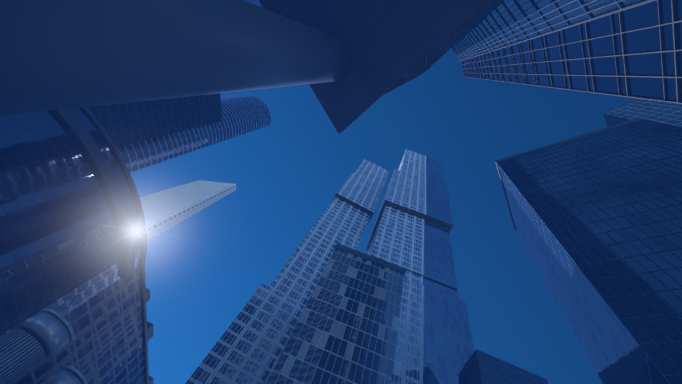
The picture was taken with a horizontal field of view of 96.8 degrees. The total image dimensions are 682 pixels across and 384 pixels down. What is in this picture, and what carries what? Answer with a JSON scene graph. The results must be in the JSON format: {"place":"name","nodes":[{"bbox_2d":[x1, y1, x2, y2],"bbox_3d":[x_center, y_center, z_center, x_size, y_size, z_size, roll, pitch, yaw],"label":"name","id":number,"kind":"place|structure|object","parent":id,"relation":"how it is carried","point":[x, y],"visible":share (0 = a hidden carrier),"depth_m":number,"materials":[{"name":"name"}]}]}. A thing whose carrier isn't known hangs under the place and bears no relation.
{"place":"outdoors","nodes":[
{"label":"outdoors","id":0,"kind":"place"},
{"bbox_2d":[0,79,265,383],"bbox_3d":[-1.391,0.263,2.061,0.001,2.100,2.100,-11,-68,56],"label":"lens flare","id":1,"kind":"object","parent":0,"point":[71,237],"depth_m":1.85,"materials":[{"name":"white"}]},
{"bbox_2d":[244,0,262,7],"bbox_3d":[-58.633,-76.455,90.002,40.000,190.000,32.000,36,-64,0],"label":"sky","id":2,"kind":"structure","parent":0,"point":[256,2],"depth_m":121.65,"materials":[{"name":"blue glass"}]},
{"bbox_2d":[259,0,487,132],"bbox_3d":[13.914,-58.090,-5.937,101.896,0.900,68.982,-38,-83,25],"label":"building","id":3,"kind":"structure","parent":0,"point":[390,43],"depth_m":16.69,"materials":[{"name":"metal"}]},
{"bbox_2d":[384,0,499,94],"bbox_3d":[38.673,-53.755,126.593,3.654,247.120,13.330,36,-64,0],"label":"tower facade","id":4,"kind":"structure","parent":3,"relation":"attached to","point":[434,56],"depth_m":27.57,"materials":[{"name":"blue glass"}]},
{"bbox_2d":[130,49,636,383],"label":"sky","id":5,"kind":"structure","parent":0,"point":[201,272],"materials":[{"name":"blue"}]},
{"bbox_2d":[497,119,681,383],"bbox_3d":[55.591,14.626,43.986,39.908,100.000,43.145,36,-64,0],"label":"facade","id":6,"kind":"structure","parent":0,"point":[614,351],"depth_m":48.52,"materials":[{"name":"blue glass"}]},
{"bbox_2d":[495,118,643,230],"bbox_3d":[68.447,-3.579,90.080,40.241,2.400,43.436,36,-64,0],"label":"roof edge","id":7,"kind":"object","parent":6,"relation":"on","point":[573,138],"depth_m":87.71,"materials":[{"name":"metal"}]},
{"label":"ground","id":8,"kind":"structure","parent":0,"visible":0},
{"bbox_2d":[0,308,74,383],"bbox_3d":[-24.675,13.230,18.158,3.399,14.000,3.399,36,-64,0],"label":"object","id":9,"kind":"object","parent":8,"relation":"on","point":[47,332],"depth_m":22.14,"materials":[{"name":"blue metal"}]},
{"bbox_2d":[41,365,88,383],"bbox_3d":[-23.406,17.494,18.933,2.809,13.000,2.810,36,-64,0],"label":"pipe","id":10,"kind":"object","parent":8,"relation":"on","point":[61,371],"depth_m":23.72,"materials":[{"name":"blue metal"}]},
{"bbox_2d":[0,107,145,383],"bbox_3d":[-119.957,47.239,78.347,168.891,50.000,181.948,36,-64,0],"label":"round building","id":11,"kind":"structure","parent":8,"relation":"on","point":[85,217],"depth_m":56.84,"materials":[{"name":"blue glass"}]},
{"bbox_2d":[52,107,153,383],"bbox_3d":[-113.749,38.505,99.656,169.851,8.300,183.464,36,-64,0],"label":"round building belt","id":12,"kind":"object","parent":11,"relation":"on","point":[128,239],"depth_m":63.82,"materials":[{"name":"metal"}]},
{"bbox_2d":[87,93,221,146],"bbox_3d":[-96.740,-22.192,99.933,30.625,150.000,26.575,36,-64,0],"label":"dark tower","id":13,"kind":"structure","parent":8,"relation":"on","point":[209,105],"depth_m":125.24,"materials":[{"name":"blue glass"}]},
{"bbox_2d":[0,0,352,115],"bbox_3d":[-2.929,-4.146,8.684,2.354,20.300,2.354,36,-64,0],"label":"column","id":14,"kind":"structure","parent":8,"relation":"on","point":[180,48],"depth_m":4.77,"materials":[{"name":"paint"}]},
{"bbox_2d":[140,180,236,241],"bbox_3d":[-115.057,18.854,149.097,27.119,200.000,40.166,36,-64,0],"label":"slim tower","id":15,"kind":"structure","parent":8,"relation":"on","point":[160,220],"depth_m":187.14,"materials":[{"name":"white glass"}]},
{"bbox_2d":[116,95,270,172],"bbox_3d":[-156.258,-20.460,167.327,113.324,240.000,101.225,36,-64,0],"label":"rounded tower","id":16,"kind":"structure","parent":8,"relation":"on","point":[242,114],"depth_m":182.55,"materials":[{"name":"blue glass"}]},
{"bbox_2d":[185,159,388,383],"bbox_3d":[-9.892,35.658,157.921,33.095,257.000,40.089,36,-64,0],"label":"skyscraper","id":17,"kind":"structure","parent":8,"relation":"on","point":[250,350],"depth_m":106.81,"materials":[{"name":"white glass"}]},
{"bbox_2d":[266,243,404,383],"bbox_3d":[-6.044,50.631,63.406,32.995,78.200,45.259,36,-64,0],"label":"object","id":18,"kind":"object","parent":8,"relation":"on","point":[345,330],"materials":[{"name":"blue glass"}]},
{"bbox_2d":[366,149,473,383],"bbox_3d":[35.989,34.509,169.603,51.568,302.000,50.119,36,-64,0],"label":"skyscraper","id":19,"kind":"structure","parent":8,"relation":"on","point":[412,227],"depth_m":129.72,"materials":[{"name":"blue glass"}]},
{"bbox_2d":[467,349,547,383],"bbox_3d":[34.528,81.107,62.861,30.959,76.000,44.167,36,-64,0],"label":"building","id":20,"kind":"structure","parent":8,"relation":"on","point":[483,368],"depth_m":85.79,"materials":[{"name":"blue glass"}]},
{"bbox_2d":[603,99,681,126],"bbox_3d":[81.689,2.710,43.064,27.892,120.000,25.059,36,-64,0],"label":"tower","id":21,"kind":"structure","parent":8,"relation":"on","point":[668,113],"depth_m":84.78,"materials":[{"name":"blue glass"}]},
{"bbox_3d":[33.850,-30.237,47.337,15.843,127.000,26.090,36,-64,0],"label":"tower","id":22,"kind":"object","parent":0,"visible":0},
{"bbox_2d":[451,0,655,60],"bbox_3d":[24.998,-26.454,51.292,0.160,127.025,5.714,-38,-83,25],"label":"tower face","id":23,"kind":"object","parent":22,"relation":"attached to","point":[502,23],"depth_m":33.34},
{"bbox_2d":[461,0,681,103],"bbox_3d":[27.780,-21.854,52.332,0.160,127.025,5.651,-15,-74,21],"label":"tower face","id":24,"kind":"object","parent":22,"relation":"attached to","point":[635,52],"depth_m":21.92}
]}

